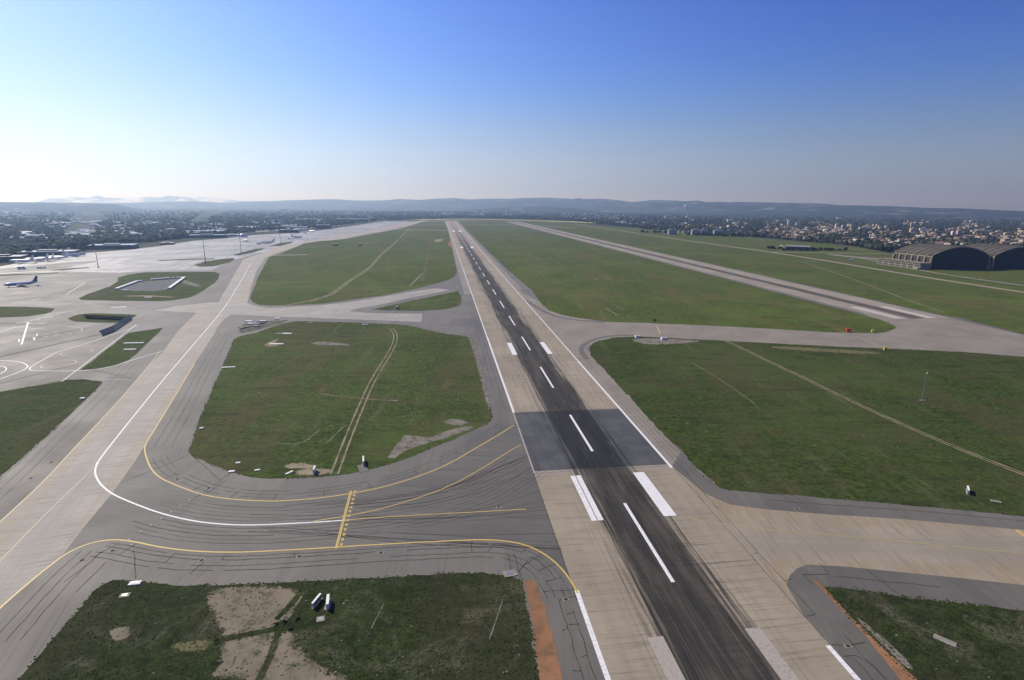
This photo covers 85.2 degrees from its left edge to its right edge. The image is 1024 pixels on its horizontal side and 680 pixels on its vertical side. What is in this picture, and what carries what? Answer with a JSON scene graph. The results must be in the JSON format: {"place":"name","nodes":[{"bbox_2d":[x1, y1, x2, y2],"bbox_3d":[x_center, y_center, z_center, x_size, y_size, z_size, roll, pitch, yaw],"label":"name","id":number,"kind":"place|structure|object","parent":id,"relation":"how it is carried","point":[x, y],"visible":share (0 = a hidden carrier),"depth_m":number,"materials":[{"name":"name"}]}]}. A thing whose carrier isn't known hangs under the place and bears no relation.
{"place":"outdoors","nodes":[
{"label":"outdoors","id":0,"kind":"place"},
{"bbox_2d":[0,307,54,316],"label":"grass field","id":1,"kind":"structure","parent":0,"point":[17,311],"depth_m":425.22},
{"bbox_2d":[0,261,95,274],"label":"apron","id":2,"kind":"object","parent":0,"point":[50,267],"depth_m":699.08,"materials":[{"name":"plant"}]},
{"bbox_2d":[0,379,101,475],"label":"grass field","id":3,"kind":"structure","parent":0,"point":[24,428],"depth_m":223.12,"materials":[{"name":"plant"}]},
{"bbox_2d":[68,313,135,322],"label":"grass field","id":4,"kind":"structure","parent":0,"point":[79,318],"depth_m":401.10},
{"bbox_2d":[83,314,124,319],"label":"blast fence","id":5,"kind":"object","parent":4,"relation":"on","point":[106,317],"visible":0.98,"depth_m":399.83,"materials":[{"name":"metal"}]},
{"bbox_2d":[110,626,129,640],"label":"bare ground","id":6,"kind":"structure","parent":0,"point":[121,632],"depth_m":108.78,"materials":[{"name":"soil"}]},
{"bbox_2d":[81,327,163,369],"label":"grass field","id":7,"kind":"structure","parent":0,"point":[114,354],"depth_m":315.84,"materials":[{"name":"plant"}]},
{"bbox_2d":[37,195,242,202],"bbox_3d":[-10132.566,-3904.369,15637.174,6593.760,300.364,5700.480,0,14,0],"label":"mountains","id":8,"kind":"structure","parent":0,"point":[71,199],"depth_m":15122.93,"materials":[{"name":"white"}]},
{"bbox_2d":[79,272,218,300],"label":"grass field","id":9,"kind":"structure","parent":0,"point":[203,280],"depth_m":538.67,"materials":[{"name":"plant"}]},
{"bbox_2d":[115,280,142,289],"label":"basin wall","id":10,"kind":"structure","parent":9,"relation":"on","point":[123,286],"depth_m":558.99,"materials":[{"name":"concrete"}]},
{"bbox_2d":[118,279,178,290],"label":"gravel basin","id":11,"kind":"object","parent":9,"relation":"on","point":[158,285],"visible":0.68,"depth_m":561.43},
{"bbox_2d":[168,277,185,288],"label":"basin wall","id":12,"kind":"structure","parent":9,"relation":"on","point":[176,283],"depth_m":574.67,"materials":[{"name":"concrete"}]},
{"bbox_2d":[181,280,199,286],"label":"bare ground","id":13,"kind":"structure","parent":0,"point":[186,282],"depth_m":578.22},
{"bbox_2d":[171,639,210,651],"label":"bare ground","id":14,"kind":"structure","parent":0,"point":[182,647],"depth_m":105.93,"materials":[{"name":"brown soil"}]},
{"bbox_2d":[195,258,234,266],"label":"grass field","id":15,"kind":"structure","parent":0,"point":[216,262],"depth_m":782.50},
{"bbox_2d":[234,248,263,254],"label":"grass field","id":16,"kind":"structure","parent":0,"point":[249,251],"depth_m":963.99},
{"bbox_2d":[207,584,303,635],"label":"bare ground","id":17,"kind":"structure","parent":0,"point":[280,595],"depth_m":116.32,"materials":[{"name":"soil"}]},
{"bbox_2d":[275,591,302,619],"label":"weed line","id":18,"kind":"object","parent":17,"relation":"on","point":[294,600],"visible":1,"depth_m":116.70,"materials":[{"name":"green plant"}]},
{"bbox_2d":[281,594,309,633],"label":"weed line","id":19,"kind":"object","parent":17,"relation":"on","point":[304,599],"visible":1,"depth_m":115.27,"materials":[{"name":"green plant"}]},
{"bbox_2d":[238,320,285,332],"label":"broken ground","id":20,"kind":"structure","parent":0,"point":[261,326],"depth_m":382.74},
{"bbox_2d":[17,573,538,679],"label":"grass field","id":21,"kind":"structure","parent":0,"point":[181,622],"depth_m":109.69,"materials":[{"name":"plant"}]},
{"bbox_2d":[311,593,322,608],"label":"guidance sign","id":22,"kind":"object","parent":21,"relation":"on","point":[316,601],"visible":1,"depth_m":116.95,"materials":[{"name":"metal"}]},
{"bbox_2d":[212,631,346,679],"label":"bare ground","id":23,"kind":"structure","parent":0,"point":[245,646],"depth_m":102.24,"materials":[{"name":"soil"}]},
{"bbox_2d":[219,622,300,641],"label":"weed line","id":24,"kind":"object","parent":23,"relation":"on","point":[253,633],"visible":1,"depth_m":109.29,"materials":[{"name":"green plant"}]},
{"bbox_2d":[256,620,283,679],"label":"weed line","id":25,"kind":"object","parent":23,"relation":"on","point":[271,650],"visible":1,"depth_m":104.68,"materials":[{"name":"green plant"}]},
{"bbox_2d":[285,463,314,468],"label":"bare ground","id":26,"kind":"structure","parent":0,"point":[300,465],"depth_m":178.95,"materials":[{"name":"soil"}]},
{"bbox_2d":[295,468,330,474],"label":"bare ground","id":27,"kind":"structure","parent":0,"point":[308,471],"depth_m":175.02,"materials":[{"name":"soil"}]},
{"bbox_2d":[311,341,352,345],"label":"bare ground","id":28,"kind":"structure","parent":0,"point":[324,343],"depth_m":335.02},
{"bbox_2d":[188,321,491,478],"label":"grass field","id":29,"kind":"structure","parent":0,"point":[304,387],"depth_m":241.31,"materials":[{"name":"plant"}]},
{"bbox_2d":[357,464,368,471],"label":"concrete pad","id":30,"kind":"object","parent":29,"relation":"on","point":[361,468],"visible":1,"depth_m":177.33,"materials":[{"name":"concrete"}]},
{"bbox_2d":[388,435,432,457],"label":"dirt patch","id":31,"kind":"object","parent":29,"relation":"on","point":[404,443],"visible":1,"depth_m":196.12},
{"bbox_2d":[287,235,401,304],"bbox_3d":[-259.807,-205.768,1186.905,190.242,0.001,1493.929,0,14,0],"label":"dirt track","id":32,"kind":"structure","parent":0,"point":[350,279],"depth_m":602.58,"materials":[{"name":"soil"}]},
{"bbox_2d":[250,221,456,305],"bbox_3d":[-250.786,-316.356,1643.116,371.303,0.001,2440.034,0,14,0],"label":"grass field","id":33,"kind":"structure","parent":0,"point":[321,269],"depth_m":732.54,"materials":[{"name":"plant"}]},
{"bbox_2d":[330,328,397,473],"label":"dirt track","id":34,"kind":"structure","parent":0,"point":[342,461],"depth_m":222.64,"materials":[{"name":"soil"}]},
{"bbox_2d":[372,291,461,310],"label":"grass field","id":35,"kind":"structure","parent":0,"point":[445,301],"depth_m":469.29,"materials":[{"name":"plant"}]},
{"bbox_2d":[414,326,470,335],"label":"bare ground","id":36,"kind":"structure","parent":0,"point":[443,331],"depth_m":369.09,"materials":[{"name":"soil"}]},
{"bbox_2d":[425,425,473,440],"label":"bare ground","id":37,"kind":"structure","parent":0,"point":[445,434],"depth_m":204.99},
{"bbox_2d":[443,419,468,425],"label":"bare ground","id":38,"kind":"structure","parent":0,"point":[458,422],"depth_m":215.44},
{"bbox_2d":[468,336,490,409],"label":"bare ground","id":39,"kind":"structure","parent":0,"point":[478,363],"depth_m":283.12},
{"bbox_2d":[409,219,597,222],"bbox_3d":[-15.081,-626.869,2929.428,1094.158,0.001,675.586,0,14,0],"label":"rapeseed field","id":40,"kind":"structure","parent":0,"point":[501,219],"depth_m":3040.90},
{"bbox_2d":[0,220,1023,679],"bbox_3d":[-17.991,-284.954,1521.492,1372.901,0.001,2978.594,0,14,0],"label":"airfield pavement","id":41,"kind":"structure","parent":0,"point":[830,622],"depth_m":159.55,"materials":[{"name":"concrete"}]},
{"bbox_2d":[4,276,37,286],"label":"airliner","id":42,"kind":"object","parent":41,"relation":"on","point":[17,284],"visible":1,"depth_m":547.44,"materials":[{"name":"white paint"}]},
{"bbox_2d":[0,540,137,679],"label":"taxiway shoulder","id":43,"kind":"object","parent":41,"relation":"attached to","point":[17,654],"visible":1,"depth_m":117.92},
{"bbox_2d":[0,327,178,520],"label":"taxiway shoulder","id":44,"kind":"object","parent":41,"relation":"attached to","point":[37,466],"visible":1,"depth_m":204.22},
{"bbox_2d":[0,352,159,521],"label":"taxiway edge line","id":45,"kind":"object","parent":44,"relation":"on","point":[73,448],"visible":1,"depth_m":185.51,"materials":[{"name":"yellow paint"}]},
{"bbox_2d":[29,326,160,370],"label":"apron line","id":46,"kind":"object","parent":41,"relation":"on","point":[86,343],"visible":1,"depth_m":299.87,"materials":[{"name":"white paint"}]},
{"bbox_2d":[99,315,131,335],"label":"blast fence","id":47,"kind":"object","parent":41,"relation":"on","point":[114,327],"visible":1,"depth_m":367.37,"materials":[{"name":"metal"}]},
{"bbox_2d":[145,327,239,467],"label":"taxiway shoulder","id":48,"kind":"object","parent":41,"relation":"attached to","point":[178,447],"visible":0.96,"depth_m":231.34},
{"bbox_2d":[0,221,409,273],"bbox_3d":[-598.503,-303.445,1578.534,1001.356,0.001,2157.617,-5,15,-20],"label":"apron","id":49,"kind":"object","parent":41,"relation":"attached to","point":[145,259],"visible":0.9,"depth_m":908.42,"materials":[{"name":"concrete"}]},
{"bbox_2d":[9,255,35,262],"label":"airliner","id":50,"kind":"object","parent":49,"relation":"on","point":[23,260],"visible":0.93,"depth_m":753.32,"materials":[{"name":"white paint"}]},
{"bbox_2d":[62,250,85,256],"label":"airliner","id":51,"kind":"object","parent":49,"relation":"on","point":[73,254],"visible":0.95,"depth_m":849.98,"materials":[{"name":"white paint"}]},
{"bbox_2d":[0,220,426,606],"bbox_3d":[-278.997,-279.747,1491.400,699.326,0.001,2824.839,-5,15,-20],"label":"taxiway","id":52,"kind":"structure","parent":41,"relation":"attached to","point":[47,539],"depth_m":181.60,"materials":[{"name":"concrete"}]},
{"bbox_2d":[0,465,95,560],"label":"taxiway centreline","id":53,"kind":"object","parent":52,"relation":"on","point":[46,513],"visible":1,"depth_m":149.88,"materials":[{"name":"white paint"}]},
{"bbox_2d":[95,265,249,464],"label":"taxiway centreline","id":54,"kind":"object","parent":52,"relation":"on","point":[160,383],"visible":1,"depth_m":247.85,"materials":[{"name":"white paint"}]},
{"bbox_2d":[0,539,578,608],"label":"taxiway edge line","id":55,"kind":"object","parent":41,"relation":"on","point":[559,566],"visible":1,"depth_m":135.60,"materials":[{"name":"yellow paint"}]},
{"bbox_2d":[154,288,447,321],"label":"connecting taxiway","id":56,"kind":"structure","parent":41,"relation":"attached to","point":[338,311],"depth_m":438.22,"materials":[{"name":"concrete"}]},
{"bbox_2d":[0,291,610,549],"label":"paving seams","id":57,"kind":"object","parent":41,"relation":"on","point":[382,517],"visible":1,"depth_m":150.42,"materials":[{"name":"asphalt"}]},
{"bbox_2d":[62,423,569,576],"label":"curved taxiway","id":58,"kind":"structure","parent":41,"relation":"attached to","point":[114,517],"depth_m":151.43,"materials":[{"name":"asphalt"}]},
{"bbox_2d":[94,461,343,524],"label":"taxiway centreline","id":59,"kind":"object","parent":58,"relation":"on","point":[99,482],"visible":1,"depth_m":148.95,"materials":[{"name":"white paint"}]},
{"bbox_2d":[335,491,350,547],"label":"holding line","id":60,"kind":"object","parent":58,"relation":"on","point":[342,520],"visible":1,"depth_m":147.90,"materials":[{"name":"yellow paint"}]},
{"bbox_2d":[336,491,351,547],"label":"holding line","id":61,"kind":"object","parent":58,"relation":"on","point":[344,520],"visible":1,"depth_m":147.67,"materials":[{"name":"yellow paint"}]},
{"bbox_2d":[315,445,519,520],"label":"taxiway centreline","id":62,"kind":"object","parent":58,"relation":"on","point":[421,496],"visible":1,"depth_m":161.77,"materials":[{"name":"yellow paint"}]},
{"bbox_2d":[349,509,524,519],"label":"taxiway centreline","id":63,"kind":"object","parent":58,"relation":"on","point":[439,513],"visible":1,"depth_m":151.89,"materials":[{"name":"yellow paint"}]},
{"bbox_2d":[144,365,513,500],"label":"taxiway edge line","id":64,"kind":"object","parent":41,"relation":"on","point":[280,500],"visible":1,"depth_m":172.72,"materials":[{"name":"yellow paint"}]},
{"bbox_2d":[445,221,470,293],"bbox_3d":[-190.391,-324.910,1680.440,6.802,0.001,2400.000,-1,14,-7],"label":"runway shoulder","id":65,"kind":"object","parent":41,"relation":"attached to","point":[465,287],"visible":1,"depth_m":722.34},
{"bbox_2d":[456,221,521,289],"bbox_3d":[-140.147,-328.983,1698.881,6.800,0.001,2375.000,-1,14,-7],"label":"runway shoulder","id":66,"kind":"object","parent":41,"relation":"attached to","point":[514,284],"visible":1,"depth_m":761.24},
{"bbox_2d":[502,569,517,577],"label":"concrete slab","id":67,"kind":"structure","parent":41,"relation":"on","point":[510,573],"depth_m":127.21,"materials":[{"name":"concrete"}]},
{"bbox_2d":[523,580,561,679],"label":"soil strip","id":68,"kind":"object","parent":41,"relation":"on","point":[547,658],"visible":1,"depth_m":108.36,"materials":[{"name":"soil"}]},
{"bbox_2d":[0,198,1023,220],"bbox_3d":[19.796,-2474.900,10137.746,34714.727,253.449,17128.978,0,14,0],"label":"hills","id":69,"kind":"structure","parent":0,"point":[561,205],"depth_m":7794.58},
{"bbox_2d":[0,208,1023,265],"bbox_3d":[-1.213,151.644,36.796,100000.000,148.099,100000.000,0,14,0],"label":"ground","id":70,"kind":"structure","parent":0,"point":[93,216],"depth_m":3358.37,"materials":[{"name":"plant"}]},
{"bbox_2d":[0,254,28,261],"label":"dark terminal","id":71,"kind":"object","parent":70,"relation":"on","point":[4,258],"visible":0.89,"depth_m":769.14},
{"bbox_2d":[17,249,79,256],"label":"dark terminal","id":72,"kind":"object","parent":70,"relation":"on","point":[44,252],"visible":0.79,"depth_m":852.76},
{"bbox_2d":[86,243,138,249],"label":"dark terminal","id":73,"kind":"object","parent":70,"relation":"on","point":[114,246],"visible":0.88,"depth_m":992.62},
{"bbox_2d":[188,234,226,237],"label":"dark terminal","id":74,"kind":"object","parent":70,"relation":"on","point":[207,236],"visible":0.95,"depth_m":1326.26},
{"bbox_2d":[279,229,298,232],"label":"dark terminal","id":75,"kind":"object","parent":70,"relation":"on","point":[288,230],"visible":0.98,"depth_m":1582.11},
{"bbox_2d":[0,209,638,239],"bbox_3d":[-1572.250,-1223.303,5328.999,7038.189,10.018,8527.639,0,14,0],"label":"buildings","id":76,"kind":"structure","parent":70,"relation":"on","point":[65,226],"depth_m":2193.17,"materials":[{"name":"concrete"}]},
{"bbox_2d":[315,224,330,228],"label":"dark terminal","id":77,"kind":"object","parent":70,"relation":"on","point":[322,226],"visible":0.98,"depth_m":1840.39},
{"bbox_2d":[0,210,1023,253],"bbox_3d":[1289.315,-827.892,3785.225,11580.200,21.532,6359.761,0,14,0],"label":"woodland","id":78,"kind":"object","parent":70,"relation":"on","point":[146,231],"visible":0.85,"depth_m":2290.87,"materials":[{"name":"green plant"}]},
{"bbox_2d":[614,216,1023,245],"bbox_3d":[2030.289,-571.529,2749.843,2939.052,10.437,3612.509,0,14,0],"label":"houses","id":79,"kind":"structure","parent":70,"relation":"on","point":[835,230],"depth_m":1912.03,"materials":[{"name":"ceramic"}]},
{"bbox_2d":[615,220,1023,251],"bbox_3d":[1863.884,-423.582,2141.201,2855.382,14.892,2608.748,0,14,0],"label":"garden trees","id":80,"kind":"object","parent":70,"relation":"on","point":[826,238],"visible":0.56,"depth_m":1923.19,"materials":[{"name":"green plant"}]},
{"bbox_2d":[0,0,1023,210],"label":"sky","id":81,"kind":"structure","parent":0,"point":[901,103],"materials":[{"name":"blue"}]},
{"bbox_2d":[524,300,604,322],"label":"asphalt shoulder","id":82,"kind":"object","parent":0,"point":[537,307],"visible":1,"depth_m":431.69},
{"bbox_2d":[579,335,633,358],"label":"asphalt shoulder","id":83,"kind":"object","parent":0,"point":[581,350],"visible":1,"depth_m":340.28},
{"bbox_2d":[579,349,679,465],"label":"runway shoulder","id":84,"kind":"object","parent":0,"point":[599,374],"visible":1,"depth_m":229.55},
{"bbox_2d":[446,221,860,679],"bbox_3d":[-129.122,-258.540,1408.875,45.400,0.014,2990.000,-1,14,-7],"label":"runway","id":85,"kind":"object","parent":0,"point":[666,589],"visible":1,"depth_m":140.13,"materials":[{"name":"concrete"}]},
{"bbox_2d":[2,290,1019,679],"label":"sealed cracks","id":86,"kind":"object","parent":85,"relation":"on","point":[450,544],"visible":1,"depth_m":132.51,"materials":[{"name":"asphalt"}]},
{"bbox_2d":[632,338,699,344],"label":"bare ground","id":87,"kind":"structure","parent":0,"point":[656,341],"depth_m":347.24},
{"bbox_2d":[459,221,895,332],"bbox_3d":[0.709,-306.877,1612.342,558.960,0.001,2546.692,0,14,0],"label":"grass field","id":88,"kind":"structure","parent":0,"point":[646,291],"depth_m":548.91,"materials":[{"name":"plant"}]},
{"bbox_2d":[479,231,781,307],"bbox_3d":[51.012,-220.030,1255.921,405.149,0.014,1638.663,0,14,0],"label":"dry grass streaks","id":89,"kind":"object","parent":88,"relation":"on","point":[593,277],"visible":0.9,"depth_m":686.65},
{"bbox_2d":[691,362,754,403],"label":"dirt track","id":90,"kind":"structure","parent":0,"point":[725,383],"depth_m":263.90,"materials":[{"name":"soil"}]},
{"bbox_2d":[511,222,948,318],"bbox_3d":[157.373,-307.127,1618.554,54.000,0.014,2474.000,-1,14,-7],"label":"runway","id":91,"kind":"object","parent":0,"point":[874,308],"visible":1,"depth_m":592.62,"materials":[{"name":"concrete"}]},
{"bbox_2d":[517,290,1023,361],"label":"taxiway","id":92,"kind":"structure","parent":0,"point":[929,334],"depth_m":367.86,"materials":[{"name":"concrete"}]},
{"bbox_2d":[523,221,1023,333],"bbox_3d":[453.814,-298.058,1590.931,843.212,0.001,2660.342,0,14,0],"label":"grass field","id":93,"kind":"structure","parent":0,"point":[999,308],"depth_m":727.35,"materials":[{"name":"plant"}]},
{"bbox_2d":[786,245,809,249],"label":"farm shed","id":94,"kind":"structure","parent":93,"relation":"on","point":[796,246],"depth_m":1097.56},
{"bbox_2d":[877,258,929,269],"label":"hangar annex","id":95,"kind":"object","parent":93,"relation":"on","point":[918,265],"visible":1,"depth_m":788.11,"materials":[{"name":"concrete"}]},
{"bbox_2d":[892,243,990,268],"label":"vaulted hangar","id":96,"kind":"structure","parent":93,"relation":"on","point":[939,256],"depth_m":777.62,"materials":[{"name":"concrete"}]},
{"bbox_2d":[934,259,940,268],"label":"door","id":97,"kind":"structure","parent":96,"relation":"in","point":[937,264],"depth_m":772.30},
{"bbox_2d":[940,259,946,268],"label":"door","id":98,"kind":"structure","parent":96,"relation":"in","point":[943,261],"depth_m":773.62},
{"bbox_2d":[946,259,953,268],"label":"door","id":99,"kind":"structure","parent":96,"relation":"in","point":[950,261],"depth_m":774.66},
{"bbox_2d":[952,259,959,268],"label":"door","id":100,"kind":"structure","parent":96,"relation":"in","point":[956,261],"depth_m":776.08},
{"bbox_2d":[958,259,965,268],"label":"door","id":101,"kind":"structure","parent":96,"relation":"in","point":[962,261],"depth_m":776.93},
{"bbox_2d":[970,259,977,268],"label":"door","id":102,"kind":"structure","parent":96,"relation":"in","point":[974,261],"depth_m":779.21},
{"bbox_2d":[976,259,983,268],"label":"door","id":103,"kind":"structure","parent":96,"relation":"in","point":[980,261],"depth_m":780.64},
{"bbox_2d":[967,243,1023,268],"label":"vaulted hangar","id":104,"kind":"structure","parent":93,"relation":"on","point":[1006,256],"depth_m":785.71,"materials":[{"name":"concrete"}]},
{"bbox_2d":[575,224,1023,292],"bbox_3d":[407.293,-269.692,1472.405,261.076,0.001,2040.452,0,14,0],"label":"perimeter road","id":105,"kind":"structure","parent":0,"point":[850,264],"depth_m":785.50,"materials":[{"name":"asphalt"}]},
{"bbox_2d":[590,336,1023,515],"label":"grass field","id":106,"kind":"structure","parent":0,"point":[686,387],"depth_m":224.10,"materials":[{"name":"plant"}]},
{"bbox_2d":[0,321,1023,679],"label":"grass tufts","id":107,"kind":"object","parent":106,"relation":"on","point":[416,621],"visible":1,"depth_m":112.95,"materials":[{"name":"plant"}]},
{"bbox_2d":[152,350,989,677],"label":"scattered stones","id":108,"kind":"object","parent":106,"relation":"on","point":[346,600],"visible":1,"depth_m":108.32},
{"bbox_2d":[770,346,880,353],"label":"bare ground","id":109,"kind":"structure","parent":0,"point":[827,350],"depth_m":328.39,"materials":[{"name":"brown soil"}]},
{"bbox_2d":[674,468,1023,613],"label":"crossing taxiway","id":110,"kind":"structure","parent":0,"point":[785,555],"depth_m":139.68,"materials":[{"name":"beige concrete"}]},
{"bbox_2d":[725,341,1022,474],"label":"dirt track","id":111,"kind":"structure","parent":0,"point":[887,416],"depth_m":221.38,"materials":[{"name":"soil"}]},
{"bbox_2d":[858,618,912,669],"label":"bare ground","id":112,"kind":"structure","parent":0,"point":[883,641],"depth_m":107.06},
{"bbox_2d":[825,587,1023,679],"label":"grass field","id":113,"kind":"structure","parent":0,"point":[889,612],"depth_m":110.74,"materials":[{"name":"plant"}]},
{"bbox_2d":[813,579,916,679],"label":"soil strip","id":114,"kind":"object","parent":113,"relation":"on","point":[900,672],"visible":1,"depth_m":105.37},
{"bbox_2d":[933,633,956,646],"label":"concrete slab","id":115,"kind":"structure","parent":113,"relation":"on","point":[943,640],"depth_m":108.33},
{"bbox_2d":[833,254,1023,285],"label":"perimeter road","id":116,"kind":"structure","parent":0,"point":[954,275],"depth_m":690.09,"materials":[{"name":"asphalt"}]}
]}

